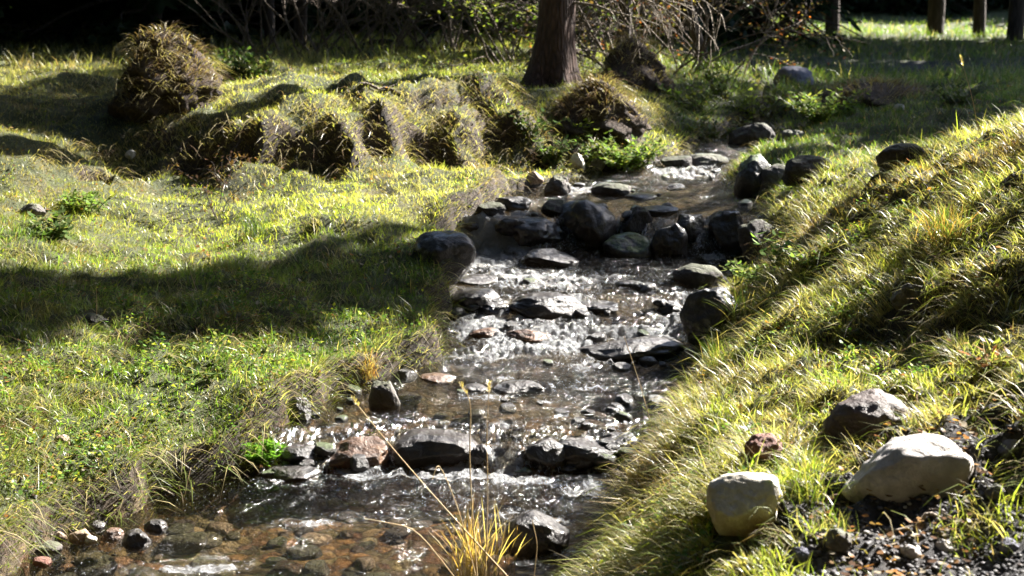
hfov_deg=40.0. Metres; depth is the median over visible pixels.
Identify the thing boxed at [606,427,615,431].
wet stone
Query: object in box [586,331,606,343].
wet stone
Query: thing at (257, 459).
leafy plant
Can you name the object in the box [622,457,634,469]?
wet stone
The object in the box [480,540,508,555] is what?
cobble
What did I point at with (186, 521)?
cobble
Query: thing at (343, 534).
cobble
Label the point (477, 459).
rock
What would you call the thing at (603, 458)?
wet stone
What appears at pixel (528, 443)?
cobble
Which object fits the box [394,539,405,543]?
cobble
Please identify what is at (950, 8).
conifer
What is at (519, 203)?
rock
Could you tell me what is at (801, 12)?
conifer
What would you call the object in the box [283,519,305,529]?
cobble
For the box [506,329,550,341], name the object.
rock
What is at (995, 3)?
conifer
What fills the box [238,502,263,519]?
cobble
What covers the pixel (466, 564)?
grass tuft
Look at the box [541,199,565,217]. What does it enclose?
rock
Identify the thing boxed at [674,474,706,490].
leafy plant
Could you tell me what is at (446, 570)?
cobble
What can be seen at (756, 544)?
grass tuft
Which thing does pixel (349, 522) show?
cobble
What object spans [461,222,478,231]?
rock
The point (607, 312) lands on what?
wet stone
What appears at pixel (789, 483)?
rock
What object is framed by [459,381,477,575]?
grass stalk
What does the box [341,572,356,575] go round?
cobble
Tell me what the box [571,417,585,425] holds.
wet stone
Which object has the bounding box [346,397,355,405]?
wet stone
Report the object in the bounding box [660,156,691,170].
rock
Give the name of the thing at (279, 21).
shrub
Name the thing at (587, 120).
leafy plant
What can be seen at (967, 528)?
rock
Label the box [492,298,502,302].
wet stone
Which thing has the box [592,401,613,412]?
cobble
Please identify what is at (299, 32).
young tree
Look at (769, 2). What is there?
conifer
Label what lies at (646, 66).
earth mound
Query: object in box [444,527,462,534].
cobble
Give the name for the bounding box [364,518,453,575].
grass stalk
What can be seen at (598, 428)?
cobble
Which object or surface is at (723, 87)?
leafy plant
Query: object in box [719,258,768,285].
leafy plant
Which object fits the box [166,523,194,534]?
cobble
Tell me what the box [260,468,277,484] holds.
wet stone
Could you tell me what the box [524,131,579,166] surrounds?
leafy plant
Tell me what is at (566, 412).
wet stone
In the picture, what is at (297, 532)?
cobble
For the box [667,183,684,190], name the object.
rock
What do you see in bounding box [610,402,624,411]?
wet stone
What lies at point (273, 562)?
cobble
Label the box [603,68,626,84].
leafy plant
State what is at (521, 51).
shrub
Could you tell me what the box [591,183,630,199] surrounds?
rock
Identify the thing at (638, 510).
ground cover
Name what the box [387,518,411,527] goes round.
cobble
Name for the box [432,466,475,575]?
grass stalk
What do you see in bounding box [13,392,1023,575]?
gravel
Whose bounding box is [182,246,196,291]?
grass stalk
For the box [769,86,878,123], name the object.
leafy plant
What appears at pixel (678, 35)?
shrub
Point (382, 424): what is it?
cobble
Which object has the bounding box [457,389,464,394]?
wet stone
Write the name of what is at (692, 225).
rock
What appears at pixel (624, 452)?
wet stone
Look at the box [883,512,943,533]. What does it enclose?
stick
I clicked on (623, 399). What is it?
wet stone
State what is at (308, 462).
wet stone
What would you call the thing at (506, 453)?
cobble
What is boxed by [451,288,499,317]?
rock
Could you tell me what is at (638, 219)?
rock
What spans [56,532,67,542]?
rock
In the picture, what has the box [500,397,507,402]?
wet stone
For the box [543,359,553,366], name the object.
wet stone
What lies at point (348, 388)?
wet stone
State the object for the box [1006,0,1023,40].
conifer
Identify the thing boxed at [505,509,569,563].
rock
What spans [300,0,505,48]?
shrub
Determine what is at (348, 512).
cobble
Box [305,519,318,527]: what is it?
cobble
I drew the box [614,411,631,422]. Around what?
wet stone
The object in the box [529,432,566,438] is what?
cobble
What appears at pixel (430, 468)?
wet stone
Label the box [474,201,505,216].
rock
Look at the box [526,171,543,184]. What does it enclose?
rock
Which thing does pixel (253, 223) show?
grass tuft
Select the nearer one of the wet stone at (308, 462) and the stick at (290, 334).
the wet stone at (308, 462)
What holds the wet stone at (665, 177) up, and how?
in the stream water
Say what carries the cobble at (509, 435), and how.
on the ground at (328, 158)
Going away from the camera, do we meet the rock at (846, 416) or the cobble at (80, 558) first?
the rock at (846, 416)
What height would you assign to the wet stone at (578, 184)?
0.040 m
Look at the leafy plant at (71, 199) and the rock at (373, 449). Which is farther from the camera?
the leafy plant at (71, 199)
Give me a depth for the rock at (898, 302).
4.73 m
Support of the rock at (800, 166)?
on the ground at (328, 158)
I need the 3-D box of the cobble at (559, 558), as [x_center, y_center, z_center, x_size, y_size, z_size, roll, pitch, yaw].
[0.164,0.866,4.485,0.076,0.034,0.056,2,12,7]
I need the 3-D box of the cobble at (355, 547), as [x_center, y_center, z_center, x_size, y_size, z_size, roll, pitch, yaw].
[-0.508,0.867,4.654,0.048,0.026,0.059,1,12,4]
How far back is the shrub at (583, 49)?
11.91 m
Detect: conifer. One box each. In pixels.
[0,0,332,48]
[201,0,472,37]
[233,1,451,23]
[334,0,581,25]
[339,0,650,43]
[519,0,725,87]
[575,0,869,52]
[593,0,804,36]
[730,0,779,15]
[752,1,768,33]
[772,0,823,16]
[779,1,792,28]
[796,0,806,27]
[824,0,839,34]
[840,0,880,11]
[902,0,991,17]
[926,0,944,34]
[962,0,1009,9]
[972,0,985,36]
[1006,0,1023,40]
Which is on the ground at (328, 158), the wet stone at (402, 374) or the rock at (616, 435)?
the rock at (616, 435)
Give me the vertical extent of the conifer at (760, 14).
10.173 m
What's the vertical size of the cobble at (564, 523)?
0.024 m
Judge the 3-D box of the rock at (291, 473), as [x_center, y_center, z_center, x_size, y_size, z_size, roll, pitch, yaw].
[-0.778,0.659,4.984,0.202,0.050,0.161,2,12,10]
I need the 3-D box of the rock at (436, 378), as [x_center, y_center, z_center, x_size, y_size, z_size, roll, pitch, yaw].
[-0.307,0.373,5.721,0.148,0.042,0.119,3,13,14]
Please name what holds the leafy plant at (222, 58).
on the ground at (328, 158)
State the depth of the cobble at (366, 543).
4.67 m
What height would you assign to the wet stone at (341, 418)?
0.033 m
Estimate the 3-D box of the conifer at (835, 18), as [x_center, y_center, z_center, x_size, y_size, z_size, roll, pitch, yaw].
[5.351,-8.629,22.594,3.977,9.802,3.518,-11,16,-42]
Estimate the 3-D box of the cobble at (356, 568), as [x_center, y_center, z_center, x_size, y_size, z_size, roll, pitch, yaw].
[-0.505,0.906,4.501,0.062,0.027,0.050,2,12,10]
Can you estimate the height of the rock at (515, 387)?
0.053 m
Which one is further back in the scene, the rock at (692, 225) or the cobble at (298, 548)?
the rock at (692, 225)
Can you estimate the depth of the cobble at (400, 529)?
4.74 m
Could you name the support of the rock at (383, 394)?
in the stream water
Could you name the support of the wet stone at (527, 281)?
in the stream water
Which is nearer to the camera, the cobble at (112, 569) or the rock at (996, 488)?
the rock at (996, 488)
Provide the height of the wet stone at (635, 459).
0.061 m
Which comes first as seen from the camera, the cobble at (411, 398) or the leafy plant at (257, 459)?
the leafy plant at (257, 459)
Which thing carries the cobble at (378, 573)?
on the ground at (328, 158)
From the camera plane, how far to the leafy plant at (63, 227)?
6.71 m
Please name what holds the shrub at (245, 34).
on the ground at (328, 158)
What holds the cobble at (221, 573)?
on the ground at (328, 158)
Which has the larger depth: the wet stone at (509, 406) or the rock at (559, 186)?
the rock at (559, 186)
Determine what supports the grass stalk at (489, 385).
on the stream water
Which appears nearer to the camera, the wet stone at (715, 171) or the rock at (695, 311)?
the rock at (695, 311)
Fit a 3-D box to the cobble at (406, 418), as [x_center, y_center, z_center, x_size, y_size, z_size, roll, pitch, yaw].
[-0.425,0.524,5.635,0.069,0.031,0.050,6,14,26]
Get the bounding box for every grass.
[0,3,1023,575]
[0,69,1023,575]
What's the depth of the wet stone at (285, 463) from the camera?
5.02 m
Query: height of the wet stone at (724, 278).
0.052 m
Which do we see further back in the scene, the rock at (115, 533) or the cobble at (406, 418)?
the cobble at (406, 418)
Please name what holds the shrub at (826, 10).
on the ground at (328, 158)
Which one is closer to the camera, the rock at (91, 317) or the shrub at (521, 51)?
the rock at (91, 317)
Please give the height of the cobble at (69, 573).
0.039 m
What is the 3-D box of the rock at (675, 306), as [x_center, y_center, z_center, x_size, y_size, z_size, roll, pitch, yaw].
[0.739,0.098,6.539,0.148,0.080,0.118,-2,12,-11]
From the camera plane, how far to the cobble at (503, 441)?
5.33 m
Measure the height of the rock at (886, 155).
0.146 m
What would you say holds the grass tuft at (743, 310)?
on the ground at (328, 158)
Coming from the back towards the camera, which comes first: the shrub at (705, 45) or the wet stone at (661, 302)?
the shrub at (705, 45)
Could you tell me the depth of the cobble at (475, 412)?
5.63 m
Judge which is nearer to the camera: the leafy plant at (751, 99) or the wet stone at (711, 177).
the wet stone at (711, 177)
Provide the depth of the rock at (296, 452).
5.04 m
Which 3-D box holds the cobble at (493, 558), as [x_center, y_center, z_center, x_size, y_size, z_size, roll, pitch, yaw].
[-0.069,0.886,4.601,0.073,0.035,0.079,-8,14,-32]
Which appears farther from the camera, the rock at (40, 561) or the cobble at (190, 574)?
the cobble at (190, 574)
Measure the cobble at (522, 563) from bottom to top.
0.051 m
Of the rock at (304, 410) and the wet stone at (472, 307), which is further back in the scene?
the wet stone at (472, 307)
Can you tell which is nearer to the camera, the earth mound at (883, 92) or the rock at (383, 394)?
the rock at (383, 394)
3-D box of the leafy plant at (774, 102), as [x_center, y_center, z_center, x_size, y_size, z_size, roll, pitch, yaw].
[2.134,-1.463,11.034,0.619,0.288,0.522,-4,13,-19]
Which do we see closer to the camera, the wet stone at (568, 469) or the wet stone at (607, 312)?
the wet stone at (568, 469)
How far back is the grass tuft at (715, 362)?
5.29 m
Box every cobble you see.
[57,572,75,575]
[73,550,101,565]
[76,554,117,575]
[128,566,160,575]
[152,553,164,561]
[159,531,206,554]
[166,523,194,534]
[168,519,195,527]
[176,570,199,575]
[190,555,231,575]
[201,531,222,549]
[205,565,235,575]
[206,522,232,535]
[226,531,239,540]
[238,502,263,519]
[266,536,286,548]
[266,557,286,565]
[269,560,302,575]
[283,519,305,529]
[286,544,322,560]
[294,526,313,537]
[299,532,332,546]
[302,560,329,575]
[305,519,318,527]
[310,435,334,443]
[336,510,357,521]
[340,530,353,538]
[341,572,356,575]
[344,518,356,523]
[345,566,361,574]
[351,545,364,552]
[355,515,363,521]
[355,557,375,571]
[358,541,375,550]
[365,417,384,428]
[366,418,387,428]
[366,572,389,575]
[384,440,394,445]
[384,526,410,538]
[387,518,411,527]
[387,571,400,575]
[389,456,399,466]
[394,429,409,437]
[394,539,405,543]
[397,391,421,405]
[398,414,414,422]
[412,520,432,526]
[423,515,443,523]
[434,413,447,419]
[438,420,447,423]
[441,560,462,574]
[444,514,464,523]
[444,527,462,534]
[445,540,465,553]
[449,417,485,429]
[468,409,483,417]
[479,430,498,442]
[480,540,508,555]
[481,553,502,564]
[488,504,525,524]
[490,426,510,431]
[491,523,502,528]
[494,441,520,457]
[498,431,523,441]
[498,437,511,443]
[500,420,525,432]
[514,558,544,566]
[515,571,533,574]
[522,438,559,449]
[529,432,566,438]
[552,554,574,563]
[560,520,572,525]
[576,419,604,429]
[586,411,613,424]
[590,426,607,436]
[591,512,600,520]
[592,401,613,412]
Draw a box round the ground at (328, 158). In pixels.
[0,0,1023,575]
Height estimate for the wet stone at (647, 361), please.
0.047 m
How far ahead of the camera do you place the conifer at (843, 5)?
34.51 m
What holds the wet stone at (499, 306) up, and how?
in the stream water
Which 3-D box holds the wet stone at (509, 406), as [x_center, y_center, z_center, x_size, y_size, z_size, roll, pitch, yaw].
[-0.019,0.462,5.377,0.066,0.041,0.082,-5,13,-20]
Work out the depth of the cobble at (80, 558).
4.44 m
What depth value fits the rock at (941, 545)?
3.24 m
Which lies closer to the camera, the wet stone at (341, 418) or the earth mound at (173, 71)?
the wet stone at (341, 418)
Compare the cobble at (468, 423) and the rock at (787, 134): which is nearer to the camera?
the cobble at (468, 423)
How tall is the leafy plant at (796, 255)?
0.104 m
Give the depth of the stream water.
5.51 m
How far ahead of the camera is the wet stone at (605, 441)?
5.08 m
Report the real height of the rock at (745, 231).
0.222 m
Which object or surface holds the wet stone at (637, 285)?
on the stream water
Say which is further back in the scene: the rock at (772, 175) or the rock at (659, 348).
the rock at (772, 175)
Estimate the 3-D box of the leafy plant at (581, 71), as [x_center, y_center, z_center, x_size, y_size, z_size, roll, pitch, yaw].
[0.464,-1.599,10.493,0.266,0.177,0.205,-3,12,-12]
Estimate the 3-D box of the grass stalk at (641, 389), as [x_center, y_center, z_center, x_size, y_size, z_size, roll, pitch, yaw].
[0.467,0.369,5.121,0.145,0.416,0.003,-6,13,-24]
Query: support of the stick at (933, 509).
on the ground at (328, 158)
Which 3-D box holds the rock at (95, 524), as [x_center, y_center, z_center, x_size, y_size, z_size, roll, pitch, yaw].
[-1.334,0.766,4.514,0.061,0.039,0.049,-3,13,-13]
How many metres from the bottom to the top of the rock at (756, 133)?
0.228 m
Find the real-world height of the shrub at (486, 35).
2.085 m
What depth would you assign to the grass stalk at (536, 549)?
4.00 m
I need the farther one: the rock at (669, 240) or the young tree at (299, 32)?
the young tree at (299, 32)
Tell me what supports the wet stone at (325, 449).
in the stream water
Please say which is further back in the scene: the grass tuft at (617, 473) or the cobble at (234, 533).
the grass tuft at (617, 473)
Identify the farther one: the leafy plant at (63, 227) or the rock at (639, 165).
the rock at (639, 165)
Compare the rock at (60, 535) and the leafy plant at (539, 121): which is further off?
the leafy plant at (539, 121)
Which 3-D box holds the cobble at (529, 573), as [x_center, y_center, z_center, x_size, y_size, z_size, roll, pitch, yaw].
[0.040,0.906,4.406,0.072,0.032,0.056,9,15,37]
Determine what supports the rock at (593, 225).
on the ground at (328, 158)
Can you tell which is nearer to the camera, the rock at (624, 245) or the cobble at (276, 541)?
the cobble at (276, 541)
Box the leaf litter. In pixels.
[0,46,1023,575]
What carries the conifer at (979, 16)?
on the ground at (328, 158)
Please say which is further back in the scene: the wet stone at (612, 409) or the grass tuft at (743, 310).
the grass tuft at (743, 310)
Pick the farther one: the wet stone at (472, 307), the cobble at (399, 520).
the wet stone at (472, 307)
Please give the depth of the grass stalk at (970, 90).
6.26 m
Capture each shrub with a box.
[178,0,356,52]
[255,0,445,59]
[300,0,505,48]
[307,0,472,46]
[307,0,477,58]
[355,0,538,54]
[375,0,586,46]
[378,0,603,55]
[388,0,616,72]
[434,0,642,62]
[482,0,890,73]
[494,0,735,74]
[503,0,827,77]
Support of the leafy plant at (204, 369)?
on the ground at (328, 158)
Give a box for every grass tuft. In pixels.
[236,205,271,240]
[347,341,412,382]
[433,496,529,575]
[597,461,629,487]
[687,332,754,380]
[702,281,769,323]
[736,527,781,557]
[766,449,858,510]
[870,332,937,371]
[898,196,998,246]
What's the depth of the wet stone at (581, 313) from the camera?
6.45 m
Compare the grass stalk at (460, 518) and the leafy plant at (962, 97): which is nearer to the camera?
the grass stalk at (460, 518)
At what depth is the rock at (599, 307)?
6.53 m
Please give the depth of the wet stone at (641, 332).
6.22 m
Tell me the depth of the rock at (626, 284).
6.76 m
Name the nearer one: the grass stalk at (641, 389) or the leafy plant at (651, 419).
the grass stalk at (641, 389)
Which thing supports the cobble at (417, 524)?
on the ground at (328, 158)
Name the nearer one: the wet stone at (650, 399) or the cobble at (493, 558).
the cobble at (493, 558)
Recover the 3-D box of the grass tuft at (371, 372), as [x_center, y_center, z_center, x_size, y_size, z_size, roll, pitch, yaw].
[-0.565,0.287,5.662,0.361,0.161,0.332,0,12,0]
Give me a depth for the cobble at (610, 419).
5.59 m
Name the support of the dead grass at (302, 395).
on the ground at (328, 158)
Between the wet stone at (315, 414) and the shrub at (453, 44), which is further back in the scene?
the shrub at (453, 44)
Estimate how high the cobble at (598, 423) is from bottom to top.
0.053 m
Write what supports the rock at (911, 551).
on the ground at (328, 158)
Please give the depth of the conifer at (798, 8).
21.96 m
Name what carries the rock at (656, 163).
on the ground at (328, 158)
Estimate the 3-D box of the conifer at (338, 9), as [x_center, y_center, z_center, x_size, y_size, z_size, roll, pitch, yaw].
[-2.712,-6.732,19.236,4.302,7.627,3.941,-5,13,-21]
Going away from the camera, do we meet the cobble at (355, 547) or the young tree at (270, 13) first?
the cobble at (355, 547)
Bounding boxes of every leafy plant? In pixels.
[25,205,82,243]
[58,189,116,213]
[180,356,238,379]
[207,46,256,78]
[218,50,277,80]
[238,435,287,466]
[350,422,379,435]
[506,106,565,137]
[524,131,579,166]
[555,117,599,139]
[575,128,671,173]
[579,63,589,78]
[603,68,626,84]
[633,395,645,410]
[642,406,663,430]
[655,72,744,109]
[670,107,758,143]
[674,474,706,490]
[688,52,749,98]
[694,70,785,118]
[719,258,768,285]
[735,341,775,365]
[736,81,811,119]
[751,229,801,268]
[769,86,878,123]
[782,86,819,96]
[783,244,828,266]
[841,329,891,353]
[904,258,934,278]
[922,71,996,106]
[958,336,1020,369]
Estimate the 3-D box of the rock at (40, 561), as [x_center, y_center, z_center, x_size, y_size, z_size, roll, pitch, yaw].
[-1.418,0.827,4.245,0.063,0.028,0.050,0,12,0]
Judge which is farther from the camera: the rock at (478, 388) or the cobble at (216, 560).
the rock at (478, 388)
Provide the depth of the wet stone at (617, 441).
5.08 m
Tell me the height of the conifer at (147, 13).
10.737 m
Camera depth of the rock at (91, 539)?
4.39 m
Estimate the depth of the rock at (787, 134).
9.91 m
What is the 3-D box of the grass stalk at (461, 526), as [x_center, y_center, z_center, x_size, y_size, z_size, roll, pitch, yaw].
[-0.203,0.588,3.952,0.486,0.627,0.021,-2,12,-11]
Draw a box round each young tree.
[264,0,274,43]
[293,0,306,47]
[617,0,632,44]
[681,0,710,66]
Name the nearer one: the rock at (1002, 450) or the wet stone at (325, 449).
the rock at (1002, 450)
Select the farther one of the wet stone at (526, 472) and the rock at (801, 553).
the wet stone at (526, 472)
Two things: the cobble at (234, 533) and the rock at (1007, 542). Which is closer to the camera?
the rock at (1007, 542)
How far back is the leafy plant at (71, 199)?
7.42 m
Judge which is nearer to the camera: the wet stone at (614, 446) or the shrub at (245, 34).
the wet stone at (614, 446)
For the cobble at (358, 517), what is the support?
on the ground at (328, 158)
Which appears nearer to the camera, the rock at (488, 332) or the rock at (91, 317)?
the rock at (91, 317)
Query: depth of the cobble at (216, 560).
4.51 m
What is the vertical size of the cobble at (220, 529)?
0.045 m
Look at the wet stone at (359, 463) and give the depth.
5.01 m
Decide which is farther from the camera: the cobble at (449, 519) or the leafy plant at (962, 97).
the leafy plant at (962, 97)
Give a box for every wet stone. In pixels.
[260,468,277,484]
[281,461,289,464]
[295,458,317,467]
[311,411,320,418]
[315,442,336,456]
[334,415,347,422]
[345,384,361,397]
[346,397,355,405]
[350,454,369,472]
[395,368,417,382]
[424,464,440,473]
[450,307,465,318]
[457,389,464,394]
[465,304,479,311]
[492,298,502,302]
[494,303,507,311]
[498,402,516,414]
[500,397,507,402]
[503,320,520,329]
[512,434,521,440]
[513,467,532,479]
[523,278,537,288]
[536,400,543,405]
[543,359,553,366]
[554,408,569,416]
[562,465,576,474]
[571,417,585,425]
[573,182,584,188]
[575,309,588,318]
[580,408,594,416]
[581,421,590,428]
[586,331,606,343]
[594,453,617,469]
[599,437,615,445]
[604,310,610,315]
[604,406,619,415]
[604,442,619,454]
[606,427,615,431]
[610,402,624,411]
[611,362,631,373]
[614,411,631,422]
[615,393,634,411]
[615,439,625,446]
[616,447,636,457]
[621,210,631,218]
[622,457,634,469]
[630,454,644,469]
[631,281,643,293]
[636,329,649,336]
[638,356,658,367]
[640,282,657,295]
[645,394,667,409]
[653,298,666,306]
[661,174,669,180]
[661,202,672,205]
[709,175,714,180]
[711,168,721,175]
[715,276,729,285]
[739,199,752,211]
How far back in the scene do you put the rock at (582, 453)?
5.04 m
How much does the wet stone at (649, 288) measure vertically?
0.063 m
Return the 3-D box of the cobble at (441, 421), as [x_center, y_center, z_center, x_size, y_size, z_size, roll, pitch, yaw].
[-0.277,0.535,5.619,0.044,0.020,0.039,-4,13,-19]
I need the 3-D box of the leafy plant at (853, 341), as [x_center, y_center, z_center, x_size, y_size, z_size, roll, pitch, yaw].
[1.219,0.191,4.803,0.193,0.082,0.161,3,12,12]
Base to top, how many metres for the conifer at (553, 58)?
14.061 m
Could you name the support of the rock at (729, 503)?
on the ground at (328, 158)
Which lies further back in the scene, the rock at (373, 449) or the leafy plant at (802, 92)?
the leafy plant at (802, 92)
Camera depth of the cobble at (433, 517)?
4.87 m
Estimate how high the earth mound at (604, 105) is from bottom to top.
0.490 m
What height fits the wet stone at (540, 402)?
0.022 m
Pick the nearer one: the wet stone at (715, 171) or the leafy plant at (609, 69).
the wet stone at (715, 171)
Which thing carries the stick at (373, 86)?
on the ground at (328, 158)
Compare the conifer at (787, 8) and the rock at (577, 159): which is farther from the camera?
the conifer at (787, 8)
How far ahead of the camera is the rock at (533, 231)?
7.50 m
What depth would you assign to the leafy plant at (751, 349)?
5.14 m
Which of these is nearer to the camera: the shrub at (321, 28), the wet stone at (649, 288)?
the wet stone at (649, 288)
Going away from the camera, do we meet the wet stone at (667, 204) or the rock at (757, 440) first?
the rock at (757, 440)
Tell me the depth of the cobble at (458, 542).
4.64 m
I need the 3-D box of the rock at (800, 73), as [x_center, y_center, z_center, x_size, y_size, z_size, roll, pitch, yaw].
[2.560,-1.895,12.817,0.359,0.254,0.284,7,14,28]
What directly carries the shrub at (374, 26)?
on the ground at (328, 158)
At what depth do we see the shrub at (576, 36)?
12.54 m
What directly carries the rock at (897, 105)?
on the ground at (328, 158)
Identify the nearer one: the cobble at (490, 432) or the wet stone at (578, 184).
the cobble at (490, 432)
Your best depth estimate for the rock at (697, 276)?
6.77 m
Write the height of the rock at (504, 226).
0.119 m
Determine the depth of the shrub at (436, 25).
16.53 m
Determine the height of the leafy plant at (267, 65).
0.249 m
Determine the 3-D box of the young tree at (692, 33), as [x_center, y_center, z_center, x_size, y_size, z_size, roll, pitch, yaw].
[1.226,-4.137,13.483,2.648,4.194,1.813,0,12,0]
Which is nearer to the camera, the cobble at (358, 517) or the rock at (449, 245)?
the cobble at (358, 517)
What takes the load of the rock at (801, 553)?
on the gravel
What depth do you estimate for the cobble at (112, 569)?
4.39 m
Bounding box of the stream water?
[8,94,782,575]
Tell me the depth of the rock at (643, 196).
8.13 m
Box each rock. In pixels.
[19,203,45,216]
[32,556,52,567]
[37,540,62,554]
[54,434,69,444]
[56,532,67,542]
[68,529,90,544]
[82,313,108,326]
[84,535,96,545]
[86,520,105,531]
[100,527,123,542]
[121,528,151,551]
[125,150,135,158]
[144,519,167,535]
[268,464,321,482]
[280,442,325,466]
[288,397,311,427]
[322,436,389,477]
[369,380,400,419]
[392,428,481,470]
[413,230,475,283]
[419,372,455,384]
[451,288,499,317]
[457,274,497,285]
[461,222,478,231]
[463,383,488,394]
[466,444,493,466]
[468,327,497,338]
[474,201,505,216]
[478,300,511,315]
[492,380,544,396]
[495,196,531,212]
[495,218,525,235]
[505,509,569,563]
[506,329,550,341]
[507,292,587,324]
[512,217,562,246]
[523,437,564,472]
[524,248,578,271]
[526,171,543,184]
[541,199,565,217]
[544,175,570,199]
[554,199,616,250]
[557,435,619,473]
[570,153,584,171]
[578,336,685,365]
[581,300,617,314]
[590,158,605,170]
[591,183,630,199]
[602,232,652,263]
[602,431,637,463]
[615,280,635,289]
[622,205,653,234]
[624,193,656,200]
[630,157,646,172]
[644,205,678,217]
[651,223,687,268]
[653,159,663,168]
[655,300,682,316]
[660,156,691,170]
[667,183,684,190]
[673,263,722,291]
[676,447,693,465]
[677,214,704,242]
[679,287,741,345]
[691,153,728,169]
[706,472,782,536]
[708,211,743,257]
[728,123,775,152]
[734,153,770,200]
[737,219,778,261]
[744,433,784,460]
[758,163,788,195]
[773,66,813,85]
[775,129,803,140]
[781,155,831,186]
[785,478,811,493]
[793,546,812,562]
[818,388,912,444]
[825,528,851,552]
[841,434,973,503]
[876,143,924,172]
[890,283,921,310]
[894,104,903,110]
[900,544,921,558]
[936,539,952,551]
[963,521,976,533]
[984,483,1005,499]
[997,439,1017,456]
[998,537,1019,552]
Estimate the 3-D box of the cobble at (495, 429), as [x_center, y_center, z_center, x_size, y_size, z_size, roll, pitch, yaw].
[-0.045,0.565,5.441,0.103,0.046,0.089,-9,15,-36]
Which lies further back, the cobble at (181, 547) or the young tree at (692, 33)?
the young tree at (692, 33)
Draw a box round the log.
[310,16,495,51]
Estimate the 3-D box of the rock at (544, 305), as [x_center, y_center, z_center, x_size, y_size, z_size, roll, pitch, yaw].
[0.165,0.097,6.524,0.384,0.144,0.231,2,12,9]
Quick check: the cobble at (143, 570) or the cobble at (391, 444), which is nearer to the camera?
the cobble at (143, 570)
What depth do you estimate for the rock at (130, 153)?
8.42 m
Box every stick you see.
[264,330,311,342]
[359,82,404,94]
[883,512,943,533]
[928,508,979,522]
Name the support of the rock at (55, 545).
in the stream water
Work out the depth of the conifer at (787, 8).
24.52 m
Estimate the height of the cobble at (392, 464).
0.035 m
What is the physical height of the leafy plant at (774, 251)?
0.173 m
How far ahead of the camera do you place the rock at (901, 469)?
3.43 m
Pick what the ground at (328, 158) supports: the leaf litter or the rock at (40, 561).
the leaf litter
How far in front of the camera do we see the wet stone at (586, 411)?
5.30 m
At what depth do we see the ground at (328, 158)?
6.09 m
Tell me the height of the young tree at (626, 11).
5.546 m
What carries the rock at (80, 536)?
in the stream water
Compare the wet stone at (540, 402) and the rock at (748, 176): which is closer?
the wet stone at (540, 402)
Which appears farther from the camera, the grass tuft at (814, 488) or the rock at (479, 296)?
the rock at (479, 296)
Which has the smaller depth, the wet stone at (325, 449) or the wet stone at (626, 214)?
the wet stone at (325, 449)
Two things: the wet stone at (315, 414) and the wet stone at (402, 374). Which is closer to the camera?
the wet stone at (315, 414)
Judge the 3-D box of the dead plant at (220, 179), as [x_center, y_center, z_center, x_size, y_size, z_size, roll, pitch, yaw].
[-1.591,-0.566,7.758,0.471,0.447,0.490,12,17,43]
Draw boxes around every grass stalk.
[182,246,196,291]
[351,395,507,575]
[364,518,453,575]
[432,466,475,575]
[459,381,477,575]
[485,380,492,575]
[532,521,536,575]
[624,337,653,433]
[959,55,978,130]
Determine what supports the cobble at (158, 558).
on the ground at (328, 158)
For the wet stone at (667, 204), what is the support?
in the stream water
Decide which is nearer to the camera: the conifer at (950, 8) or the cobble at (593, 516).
the cobble at (593, 516)
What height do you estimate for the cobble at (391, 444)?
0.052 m
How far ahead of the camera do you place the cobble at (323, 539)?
4.71 m
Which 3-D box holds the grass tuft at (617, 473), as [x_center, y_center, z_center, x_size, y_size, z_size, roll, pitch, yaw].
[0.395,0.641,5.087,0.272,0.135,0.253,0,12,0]
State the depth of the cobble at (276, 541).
4.67 m
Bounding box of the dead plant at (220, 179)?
[171,151,281,218]
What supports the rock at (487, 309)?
on the rock at (479, 296)
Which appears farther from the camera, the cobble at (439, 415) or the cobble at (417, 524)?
the cobble at (439, 415)
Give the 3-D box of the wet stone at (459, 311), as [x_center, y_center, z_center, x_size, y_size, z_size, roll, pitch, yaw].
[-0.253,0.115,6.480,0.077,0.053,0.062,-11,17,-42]
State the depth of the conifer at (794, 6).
34.30 m
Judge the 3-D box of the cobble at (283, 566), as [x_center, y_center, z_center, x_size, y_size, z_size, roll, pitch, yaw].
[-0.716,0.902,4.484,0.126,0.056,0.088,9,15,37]
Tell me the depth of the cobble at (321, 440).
5.19 m
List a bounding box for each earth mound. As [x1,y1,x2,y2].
[95,20,243,123]
[536,69,664,144]
[587,31,687,94]
[795,71,945,110]
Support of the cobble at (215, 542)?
on the ground at (328, 158)
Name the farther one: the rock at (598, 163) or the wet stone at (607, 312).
the rock at (598, 163)
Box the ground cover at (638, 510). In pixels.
[0,68,1023,575]
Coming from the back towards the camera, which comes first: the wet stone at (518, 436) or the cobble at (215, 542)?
the wet stone at (518, 436)
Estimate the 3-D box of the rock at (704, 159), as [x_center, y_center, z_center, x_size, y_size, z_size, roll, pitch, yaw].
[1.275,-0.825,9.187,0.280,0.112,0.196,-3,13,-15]
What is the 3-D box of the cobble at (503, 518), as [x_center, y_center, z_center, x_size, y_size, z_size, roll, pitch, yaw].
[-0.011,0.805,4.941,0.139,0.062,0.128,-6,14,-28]
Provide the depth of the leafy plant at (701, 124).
10.11 m
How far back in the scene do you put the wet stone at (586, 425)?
5.16 m
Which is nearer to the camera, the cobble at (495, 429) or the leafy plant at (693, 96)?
the cobble at (495, 429)
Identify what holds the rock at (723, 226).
on the ground at (328, 158)
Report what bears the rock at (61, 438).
on the ground at (328, 158)
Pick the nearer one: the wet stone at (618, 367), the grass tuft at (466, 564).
the grass tuft at (466, 564)
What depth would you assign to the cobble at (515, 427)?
5.50 m

